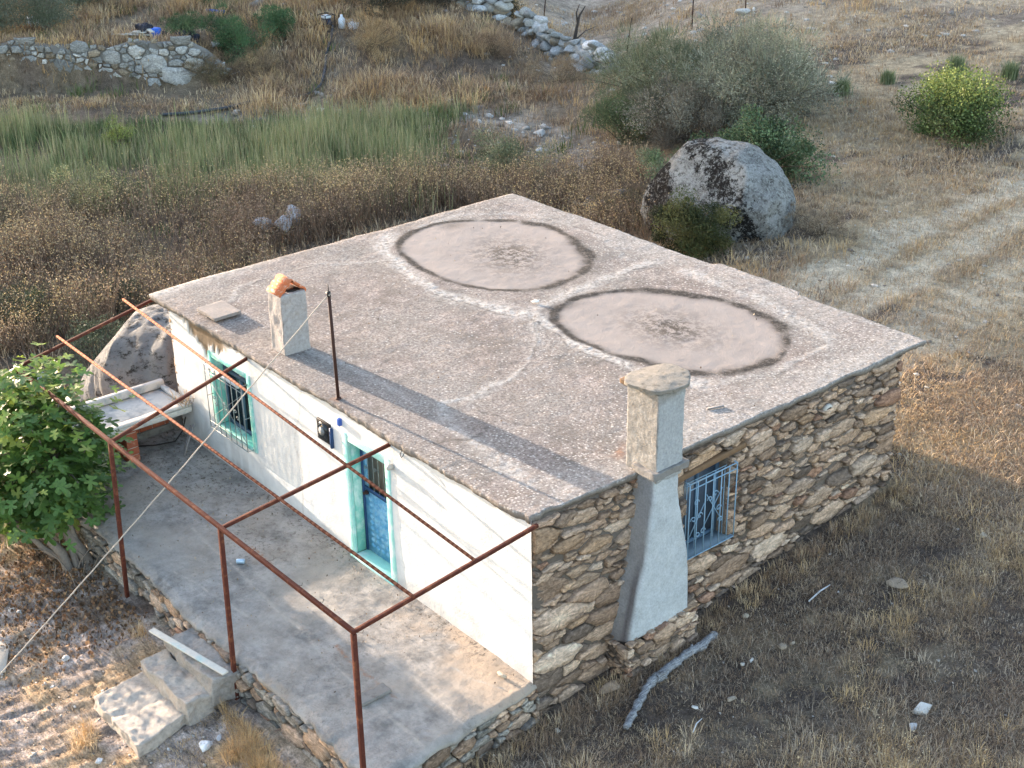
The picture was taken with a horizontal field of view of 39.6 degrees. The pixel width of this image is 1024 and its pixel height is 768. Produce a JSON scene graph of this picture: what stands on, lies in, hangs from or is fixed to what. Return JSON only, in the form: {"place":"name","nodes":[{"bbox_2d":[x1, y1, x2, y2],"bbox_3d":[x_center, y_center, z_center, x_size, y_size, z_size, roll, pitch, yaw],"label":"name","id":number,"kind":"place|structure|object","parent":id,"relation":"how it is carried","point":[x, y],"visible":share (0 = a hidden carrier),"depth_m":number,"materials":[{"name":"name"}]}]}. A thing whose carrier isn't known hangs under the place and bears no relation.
{"place":"outdoors","nodes":[
{"label":"outdoors","id":0,"kind":"place"},
{"bbox_2d":[0,85,478,222],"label":"reed field","id":1,"kind":"structure","parent":0,"point":[351,132],"depth_m":41.39,"materials":[{"name":"green plant"}]},
{"bbox_2d":[0,478,932,767],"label":"front grass","id":2,"kind":"structure","parent":0,"point":[242,738],"depth_m":20.16,"materials":[{"name":"brown plant"}]},
{"bbox_2d":[108,210,853,751],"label":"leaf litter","id":3,"kind":"object","parent":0,"point":[268,496],"visible":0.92,"depth_m":21.42,"materials":[{"name":"brown plant"}]},
{"bbox_2d":[0,0,1023,767],"bbox_3d":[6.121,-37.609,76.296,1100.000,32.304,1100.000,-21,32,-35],"label":"ground","id":4,"kind":"structure","parent":0,"point":[28,74],"depth_m":21.66,"materials":[{"name":"brown soil"}]},
{"bbox_2d":[0,630,9,672],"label":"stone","id":5,"kind":"object","parent":4,"relation":"on","point":[3,658],"visible":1,"depth_m":20.33,"materials":[{"name":"white stone"}]},
{"bbox_2d":[0,188,17,223],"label":"pale bush","id":6,"kind":"object","parent":4,"relation":"on","point":[6,208],"visible":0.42,"depth_m":36.27,"materials":[{"name":"green plant"}]},
{"bbox_2d":[0,0,25,30],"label":"olive tree","id":7,"kind":"object","parent":4,"relation":"on","point":[5,22],"visible":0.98,"depth_m":50.12,"materials":[{"name":"green plant"}]},
{"bbox_2d":[0,280,73,341],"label":"weed bush","id":8,"kind":"object","parent":4,"relation":"on","point":[28,298],"visible":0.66,"depth_m":29.83,"materials":[{"name":"brown plant"}]},
{"bbox_2d":[1,0,89,30],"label":"olive tree","id":9,"kind":"object","parent":4,"relation":"on","point":[43,17],"visible":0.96,"depth_m":50.63,"materials":[{"name":"green plant"}]},
{"bbox_2d":[61,655,69,661],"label":"stone","id":10,"kind":"object","parent":4,"relation":"on","point":[64,658],"visible":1,"depth_m":20.03,"materials":[{"name":"white stone"}]},
{"bbox_2d":[0,342,135,586],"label":"fig tree","id":11,"kind":"object","parent":4,"relation":"on","point":[54,471],"visible":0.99,"depth_m":21.05,"materials":[{"name":"green plant"}]},
{"bbox_2d":[39,0,117,6],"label":"olive tree","id":12,"kind":"object","parent":4,"relation":"on","point":[79,2],"visible":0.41,"depth_m":54.40,"materials":[{"name":"green plant"}]},
{"bbox_2d":[63,312,123,366],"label":"weed bush","id":13,"kind":"object","parent":4,"relation":"on","point":[97,334],"visible":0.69,"depth_m":28.79,"materials":[{"name":"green plant"}]},
{"bbox_2d":[45,155,145,215],"bbox_3d":[-10.754,-5.147,37.068,2.439,1.571,2.615,-21,32,-35],"label":"pale bush","id":14,"kind":"object","parent":4,"relation":"on","point":[102,183],"visible":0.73,"depth_m":37.04,"materials":[{"name":"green plant"}]},
{"bbox_2d":[95,758,102,763],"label":"stone","id":15,"kind":"object","parent":4,"relation":"on","point":[98,761],"visible":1,"depth_m":18.26,"materials":[{"name":"white stone"}]},
{"bbox_2d":[83,271,151,321],"bbox_3d":[-8.467,-1.842,30.882,1.416,0.927,2.357,-21,32,-35],"label":"weed bush","id":16,"kind":"object","parent":4,"relation":"on","point":[126,290],"visible":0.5,"depth_m":30.89,"materials":[{"name":"brown plant"}]},
{"bbox_2d":[0,35,237,86],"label":"retaining wall","id":17,"kind":"structure","parent":4,"relation":"on","point":[166,58],"depth_m":48.69,"materials":[{"name":"stone"}]},
{"bbox_2d":[111,33,152,35],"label":"plank","id":18,"kind":"object","parent":17,"relation":"on","point":[135,34],"visible":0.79,"depth_m":50.05,"materials":[{"name":"wood"}]},
{"bbox_2d":[161,25,199,42],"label":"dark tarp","id":19,"kind":"object","parent":17,"relation":"on","point":[196,36],"visible":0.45,"depth_m":50.27,"materials":[{"name":"plastic"}]},
{"bbox_2d":[101,113,137,153],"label":"yellow bush","id":20,"kind":"object","parent":4,"relation":"on","point":[116,132],"visible":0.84,"depth_m":42.12,"materials":[{"name":"green plant"}]},
{"bbox_2d":[78,304,182,429],"bbox_3d":[-6.046,0.233,26.351,3.214,3.449,4.043,10,28,22],"label":"boulder","id":21,"kind":"object","parent":4,"relation":"on","point":[137,350],"visible":0.15,"depth_m":24.71,"materials":[{"name":"stone"}]},
{"bbox_2d":[134,22,152,39],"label":"black bag","id":22,"kind":"object","parent":4,"relation":"on","point":[143,26],"visible":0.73,"depth_m":50.12,"materials":[{"name":"plastic"}]},
{"bbox_2d":[149,27,160,38],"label":"blue tub","id":23,"kind":"object","parent":4,"relation":"on","point":[156,29],"visible":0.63,"depth_m":50.12,"materials":[{"name":"plastic"}]},
{"bbox_2d":[94,627,239,757],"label":"cement steps","id":24,"kind":"structure","parent":4,"relation":"on","point":[163,696],"depth_m":18.69,"materials":[{"name":"grey concrete"}]},
{"bbox_2d":[149,628,227,674],"bbox_3d":[-4.315,3.551,18.910,1.582,0.055,0.095,20,32,36],"label":"board","id":25,"kind":"object","parent":24,"relation":"on","point":[189,652],"visible":1,"depth_m":18.88,"materials":[{"name":"grey wood"}]},
{"bbox_2d":[157,9,207,37],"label":"bramble","id":26,"kind":"object","parent":4,"relation":"on","point":[189,23],"visible":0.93,"depth_m":50.11,"materials":[{"name":"green plant"}]},
{"bbox_2d":[199,740,212,751],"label":"stone","id":27,"kind":"object","parent":4,"relation":"on","point":[204,745],"visible":1,"depth_m":18.10,"materials":[{"name":"white stone"}]},
{"bbox_2d":[179,51,236,85],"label":"straw mound","id":28,"kind":"object","parent":4,"relation":"on","point":[210,76],"visible":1,"depth_m":48.64,"materials":[{"name":"brown plant"}]},
{"bbox_2d":[196,0,236,7],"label":"bramble","id":29,"kind":"object","parent":4,"relation":"on","point":[212,1],"visible":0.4,"depth_m":54.34,"materials":[{"name":"green plant"}]},
{"bbox_2d":[203,0,280,63],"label":"bramble","id":30,"kind":"object","parent":4,"relation":"on","point":[233,31],"visible":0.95,"depth_m":50.27,"materials":[{"name":"green plant"}]},
{"bbox_2d":[161,25,333,115],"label":"irrigation hose","id":31,"kind":"object","parent":4,"relation":"on","point":[230,106],"visible":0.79,"depth_m":46.85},
{"bbox_2d":[231,40,281,80],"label":"straw mound","id":32,"kind":"object","parent":4,"relation":"on","point":[264,67],"visible":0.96,"depth_m":49.30,"materials":[{"name":"brown plant"}]},
{"bbox_2d":[249,0,263,8],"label":"stone","id":33,"kind":"object","parent":4,"relation":"on","point":[255,1],"visible":0.53,"depth_m":54.26,"materials":[{"name":"grey stone"}]},
{"bbox_2d":[253,218,272,229],"bbox_3d":[-6.138,-3.924,34.939,0.467,0.307,0.347,-21,32,-35],"label":"stone","id":34,"kind":"object","parent":4,"relation":"on","point":[265,220],"visible":0.48,"depth_m":34.82,"materials":[{"name":"grey stone"}]},
{"bbox_2d":[251,2,296,37],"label":"bramble","id":35,"kind":"object","parent":4,"relation":"on","point":[274,18],"visible":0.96,"depth_m":51.44,"materials":[{"name":"green plant"}]},
{"bbox_2d":[273,215,291,231],"bbox_3d":[-5.646,-3.937,34.909,0.525,0.380,0.394,-21,32,-35],"label":"stone","id":36,"kind":"object","parent":4,"relation":"on","point":[287,224],"visible":0.61,"depth_m":34.78,"materials":[{"name":"grey stone"}]},
{"bbox_2d":[287,204,300,222],"bbox_3d":[-5.465,-4.142,35.208,0.497,0.525,0.420,-7,26,-12],"label":"stone","id":37,"kind":"object","parent":4,"relation":"on","point":[289,206],"visible":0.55,"depth_m":35.16,"materials":[{"name":"grey stone"}]},
{"bbox_2d":[63,429,539,767],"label":"terrace","id":38,"kind":"structure","parent":4,"relation":"on","point":[446,702],"depth_m":19.22,"materials":[{"name":"concrete"}]},
{"bbox_2d":[41,378,191,462],"bbox_3d":[-6.591,0.813,23.495,2.438,0.891,1.102,-21,32,-35],"label":"sink counter","id":39,"kind":"object","parent":38,"relation":"on","point":[138,409],"visible":0.32,"depth_m":23.67,"materials":[{"name":"paint"}]},
{"bbox_2d":[162,388,194,407],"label":"dry twigs","id":40,"kind":"object","parent":39,"relation":"on","point":[175,398],"visible":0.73,"depth_m":23.64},
{"bbox_2d":[138,417,185,446],"bbox_3d":[-6.091,0.838,23.782,1.314,0.492,0.149,-6,26,-10],"label":"black hose","id":41,"kind":"object","parent":38,"relation":"on","point":[166,442],"visible":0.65,"depth_m":23.88,"materials":[{"name":"rubber"}]},
{"bbox_2d":[183,424,194,455],"bbox_3d":[-5.405,0.920,23.655,0.115,0.433,0.392,10,28,21],"label":"leaning wood","id":42,"kind":"object","parent":38,"relation":"on","point":[187,442],"visible":1,"depth_m":23.66,"materials":[{"name":"grey wood"}]},
{"bbox_2d":[236,559,244,563],"bbox_3d":[-3.934,2.568,20.606,0.120,0.072,0.072,1,26,5],"label":"drink can","id":43,"kind":"object","parent":38,"relation":"on","point":[240,561],"visible":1,"depth_m":20.58,"materials":[{"name":"silver metal"}]},
{"bbox_2d":[15,298,538,767],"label":"pergola","id":44,"kind":"object","parent":38,"relation":"on","point":[221,529],"visible":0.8,"depth_m":18.21,"materials":[{"name":"red metal"}]},
{"bbox_2d":[353,683,391,706],"bbox_3d":[-1.749,3.892,17.811,0.464,0.051,0.206,-21,32,-35],"label":"slate","id":45,"kind":"object","parent":38,"relation":"on","point":[368,696],"visible":0.82,"depth_m":17.80,"materials":[{"name":"grey stone"}]},
{"bbox_2d":[497,671,506,678],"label":"stone","id":46,"kind":"object","parent":38,"relation":"on","point":[502,675],"visible":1,"depth_m":18.11,"materials":[{"name":"beige stone"}]},
{"bbox_2d":[318,12,335,27],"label":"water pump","id":47,"kind":"object","parent":4,"relation":"on","point":[326,18],"visible":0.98,"depth_m":52.16,"materials":[{"name":"white metal"}]},
{"bbox_2d":[0,122,669,357],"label":"dry brush","id":48,"kind":"object","parent":4,"relation":"on","point":[33,238],"visible":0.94,"depth_m":35.15,"materials":[{"name":"brown plant"}]},
{"bbox_2d":[338,14,345,28],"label":"plastic jug","id":49,"kind":"object","parent":4,"relation":"on","point":[340,20],"visible":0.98,"depth_m":52.16,"materials":[{"name":"white plastic"}]},
{"bbox_2d":[0,0,690,551],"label":"bank grass","id":50,"kind":"structure","parent":4,"relation":"on","point":[354,88],"depth_m":48.47,"materials":[{"name":"brown plant"}]},
{"bbox_2d":[348,19,358,29],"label":"plastic bag","id":51,"kind":"object","parent":4,"relation":"on","point":[353,25],"visible":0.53,"depth_m":52.20,"materials":[{"name":"white plastic"}]},
{"bbox_2d":[340,7,406,60],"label":"straw mound","id":52,"kind":"object","parent":4,"relation":"on","point":[371,31],"visible":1,"depth_m":50.27,"materials":[{"name":"beige plant"}]},
{"bbox_2d":[340,0,429,17],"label":"dark bush","id":53,"kind":"object","parent":4,"relation":"on","point":[383,2],"visible":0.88,"depth_m":52.57,"materials":[{"name":"green plant"}]},
{"bbox_2d":[415,0,449,8],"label":"dark bush","id":54,"kind":"object","parent":4,"relation":"on","point":[439,2],"visible":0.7,"depth_m":53.55,"materials":[{"name":"green plant"}]},
{"bbox_2d":[429,0,513,24],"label":"dry stone wall","id":55,"kind":"structure","parent":4,"relation":"on","point":[499,9],"depth_m":53.30,"materials":[{"name":"grey stone"}]},
{"bbox_2d":[462,22,535,63],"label":"straw mound","id":56,"kind":"object","parent":4,"relation":"on","point":[481,39],"visible":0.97,"depth_m":50.18,"materials":[{"name":"brown plant"}]},
{"bbox_2d":[493,0,524,17],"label":"holm bush","id":57,"kind":"object","parent":4,"relation":"on","point":[515,7],"visible":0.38,"depth_m":53.67,"materials":[{"name":"green plant"}]},
{"bbox_2d":[0,0,1023,767],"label":"pebbles","id":58,"kind":"object","parent":4,"relation":"on","point":[542,126],"visible":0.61,"depth_m":30.80,"materials":[{"name":"stone"}]},
{"bbox_2d":[470,123,566,191],"bbox_3d":[-0.008,-6.230,39.088,2.912,1.573,2.354,7,27,16],"label":"pale bush","id":59,"kind":"object","parent":4,"relation":"on","point":[502,152],"visible":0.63,"depth_m":38.94,"materials":[{"name":"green plant"}]},
{"bbox_2d":[149,194,925,715],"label":"stone house","id":60,"kind":"structure","parent":4,"relation":"on","point":[653,498],"depth_m":20.48,"materials":[{"name":"concrete"}]},
{"bbox_2d":[197,300,240,320],"bbox_3d":[-4.677,-1.170,22.692,0.487,0.061,0.608,-21,32,-35],"label":"loose slab","id":61,"kind":"object","parent":60,"relation":"on","point":[219,310],"depth_m":22.63,"materials":[{"name":"grey stone"}]},
{"bbox_2d":[203,350,257,452],"bbox_3d":[-4.367,0.261,22.508,0.382,1.360,1.291,-21,32,-35],"label":"window","id":62,"kind":"structure","parent":60,"relation":"in","point":[240,425],"depth_m":22.67,"materials":[{"name":"teal paint"}]},
{"bbox_2d":[326,284,340,399],"bbox_3d":[-2.450,-0.544,19.549,0.099,1.770,0.125,-21,32,-35],"label":"roof pole","id":63,"kind":"object","parent":60,"relation":"on","point":[338,397],"visible":1,"depth_m":19.54,"materials":[{"name":"metal"}]},
{"bbox_2d":[0,292,330,674],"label":"guy rope","id":64,"kind":"object","parent":63,"relation":"attached to","point":[164,487],"visible":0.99,"depth_m":19.24,"materials":[{"name":"beige fabric"}]},
{"bbox_2d":[359,449,390,563],"bbox_3d":[-1.848,1.718,20.140,0.130,1.863,0.895,-21,32,-35],"label":"door","id":65,"kind":"structure","parent":60,"relation":"in","point":[374,502],"depth_m":20.31,"materials":[{"name":"blue paint"}]},
{"bbox_2d":[683,461,737,559],"bbox_3d":[2.596,1.640,19.243,0.938,1.272,0.328,-21,32,-35],"label":"window","id":66,"kind":"structure","parent":60,"relation":"in","point":[701,489],"depth_m":19.35,"materials":[{"name":"blue glass"}]},
{"bbox_2d":[707,405,723,409],"bbox_3d":[2.783,0.321,19.442,0.253,0.023,0.030,-11,27,-19],"label":"roof stick","id":67,"kind":"object","parent":60,"relation":"on","point":[715,407],"visible":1,"depth_m":19.43,"materials":[{"name":"brown wood"}]},
{"bbox_2d":[533,129,544,134],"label":"stone","id":68,"kind":"object","parent":4,"relation":"on","point":[541,131],"visible":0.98,"depth_m":43.21,"materials":[{"name":"grey stone"}]},
{"bbox_2d":[522,51,602,85],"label":"straw mound","id":69,"kind":"object","parent":4,"relation":"on","point":[564,64],"visible":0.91,"depth_m":48.48,"materials":[{"name":"brown plant"}]},
{"bbox_2d":[509,6,619,75],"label":"dry stone wall","id":70,"kind":"structure","parent":4,"relation":"on","point":[553,42],"depth_m":51.22,"materials":[{"name":"grey stone"}]},
{"bbox_2d":[567,4,595,41],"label":"dead tree","id":71,"kind":"object","parent":4,"relation":"on","point":[576,27],"visible":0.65,"depth_m":51.47,"materials":[{"name":"wood"}]},
{"bbox_2d":[598,680,619,693],"bbox_3d":[1.264,3.977,18.554,0.273,0.119,0.199,-21,32,-35],"label":"stone","id":72,"kind":"object","parent":4,"relation":"on","point":[609,686],"visible":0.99,"depth_m":18.54,"materials":[{"name":"grey stone"}]},
{"bbox_2d":[588,183,648,228],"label":"thorn bush","id":73,"kind":"object","parent":4,"relation":"on","point":[643,187],"visible":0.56,"depth_m":34.36,"materials":[{"name":"brown plant"}]},
{"bbox_2d":[579,81,664,149],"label":"broom shrub","id":74,"kind":"object","parent":4,"relation":"on","point":[607,113],"visible":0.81,"depth_m":40.26,"materials":[{"name":"green plant"}]},
{"bbox_2d":[580,19,732,126],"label":"broom shrub","id":75,"kind":"object","parent":4,"relation":"on","point":[641,54],"visible":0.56,"depth_m":40.72,"materials":[{"name":"green plant"}]},
{"bbox_2d":[635,144,678,178],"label":"green bush","id":76,"kind":"object","parent":4,"relation":"on","point":[652,159],"visible":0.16,"depth_m":35.95,"materials":[{"name":"green plant"}]},
{"bbox_2d":[623,631,717,729],"bbox_3d":[2.006,3.823,18.640,0.320,0.257,2.229,18,31,34],"label":"bent branch","id":77,"kind":"object","parent":4,"relation":"on","point":[659,676],"visible":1,"depth_m":18.60,"materials":[{"name":"grey wood"}]},
{"bbox_2d":[616,65,749,149],"bbox_3d":[4.695,-7.482,38.974,3.396,2.280,3.664,-21,32,-35],"label":"grey shrub","id":78,"kind":"object","parent":4,"relation":"on","point":[678,128],"visible":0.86,"depth_m":38.50,"materials":[{"name":"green plant"}]},
{"bbox_2d":[691,0,693,28],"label":"fence rod","id":79,"kind":"object","parent":4,"relation":"on","point":[692,13],"visible":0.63,"depth_m":50.34,"materials":[{"name":"metal"}]},
{"bbox_2d":[648,184,742,260],"bbox_3d":[3.829,-3.443,30.905,1.830,1.560,2.155,-21,32,-35],"label":"juniper bush","id":80,"kind":"object","parent":4,"relation":"on","point":[673,215],"visible":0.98,"depth_m":30.63,"materials":[{"name":"green plant"}]},
{"bbox_2d":[695,11,702,18],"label":"stone","id":81,"kind":"object","parent":4,"relation":"on","point":[696,13],"visible":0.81,"depth_m":51.83,"materials":[{"name":"grey stone"}]},
{"bbox_2d":[640,137,795,243],"bbox_3d":[4.683,-4.119,32.620,2.986,3.054,4.117,-21,32,-35],"label":"boulder","id":82,"kind":"object","parent":4,"relation":"on","point":[750,182],"visible":0.59,"depth_m":31.27,"materials":[{"name":"stone"}]},
{"bbox_2d":[727,696,735,701],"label":"stone","id":83,"kind":"object","parent":4,"relation":"on","point":[733,698],"visible":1,"depth_m":18.17,"materials":[{"name":"grey stone"}]},
{"bbox_2d":[734,8,750,14],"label":"stone","id":84,"kind":"object","parent":4,"relation":"on","point":[741,11],"visible":0.88,"depth_m":49.84,"materials":[{"name":"grey stone"}]},
{"bbox_2d":[681,3,814,103],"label":"grey shrub","id":85,"kind":"object","parent":4,"relation":"on","point":[760,26],"visible":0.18,"depth_m":40.91,"materials":[{"name":"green plant"}]},
{"bbox_2d":[646,6,865,129],"bbox_3d":[6.604,-8.466,38.680,4.245,3.655,5.400,-21,32,-35],"label":"grey shrub","id":86,"kind":"object","parent":4,"relation":"on","point":[756,73],"visible":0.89,"depth_m":37.96,"materials":[{"name":"green plant"}]},
{"bbox_2d":[685,103,841,188],"bbox_3d":[6.255,-5.799,34.553,2.201,1.901,4.529,-21,32,-35],"label":"green bush","id":87,"kind":"object","parent":4,"relation":"on","point":[767,137],"visible":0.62,"depth_m":34.22,"materials":[{"name":"green plant"}]},
{"bbox_2d":[537,0,1023,199],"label":"field grass","id":88,"kind":"structure","parent":4,"relation":"on","point":[633,6],"depth_m":45.08,"materials":[{"name":"beige plant"}]},
{"bbox_2d":[777,643,786,649],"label":"stone","id":89,"kind":"object","parent":4,"relation":"on","point":[783,646],"visible":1,"depth_m":18.97,"materials":[{"name":"grey stone"}]},
{"bbox_2d":[808,585,829,601],"bbox_3d":[4.287,2.915,19.869,0.473,0.079,0.047,-22,33,-37],"label":"thin stick","id":90,"kind":"object","parent":4,"relation":"on","point":[809,600],"visible":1,"depth_m":19.86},
{"bbox_2d":[783,196,857,241],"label":"dry bush","id":91,"kind":"object","parent":4,"relation":"on","point":[832,215],"visible":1,"depth_m":30.94,"materials":[{"name":"brown plant"}]},
{"bbox_2d":[832,76,856,96],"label":"green tuft","id":92,"kind":"object","parent":4,"relation":"on","point":[845,87],"visible":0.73,"depth_m":39.84,"materials":[{"name":"green plant"}]},
{"bbox_2d":[878,68,900,84],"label":"green tuft","id":93,"kind":"object","parent":4,"relation":"on","point":[888,77],"visible":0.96,"depth_m":40.75,"materials":[{"name":"green plant"}]},
{"bbox_2d":[886,577,908,589],"bbox_3d":[5.394,2.794,19.826,0.244,0.166,0.361,-12,28,-21],"label":"stone","id":94,"kind":"object","parent":4,"relation":"on","point":[896,582],"visible":0.99,"depth_m":19.79,"materials":[{"name":"grey stone"}]},
{"bbox_2d":[909,723,916,730],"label":"stone","id":95,"kind":"object","parent":4,"relation":"on","point":[912,726],"visible":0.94,"depth_m":17.47,"materials":[{"name":"white stone"}]},
{"bbox_2d":[912,702,931,714],"bbox_3d":[5.117,4.055,17.734,0.187,0.211,0.219,18,32,34],"label":"stone","id":96,"kind":"object","parent":4,"relation":"on","point":[924,707],"visible":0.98,"depth_m":17.68,"materials":[{"name":"white stone"}]},
{"bbox_2d":[890,59,1022,150],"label":"round bush","id":97,"kind":"object","parent":4,"relation":"on","point":[961,110],"visible":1,"depth_m":35.63,"materials":[{"name":"green plant"}]},
{"bbox_2d":[943,51,970,73],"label":"green tuft","id":98,"kind":"object","parent":4,"relation":"on","point":[956,61],"visible":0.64,"depth_m":41.36,"materials":[{"name":"green plant"}]},
{"bbox_2d":[996,59,1021,80],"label":"green tuft","id":99,"kind":"object","parent":4,"relation":"on","point":[1009,71],"visible":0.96,"depth_m":40.77,"materials":[{"name":"green plant"}]},
{"bbox_2d":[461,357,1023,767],"bbox_3d":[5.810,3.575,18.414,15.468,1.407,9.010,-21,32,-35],"label":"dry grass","id":100,"kind":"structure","parent":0,"point":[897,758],"depth_m":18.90,"materials":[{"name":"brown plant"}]},
{"bbox_2d":[603,82,1023,554],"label":"field grass","id":101,"kind":"structure","parent":0,"point":[911,160],"depth_m":29.18,"materials":[{"name":"beige plant"}]}
]}

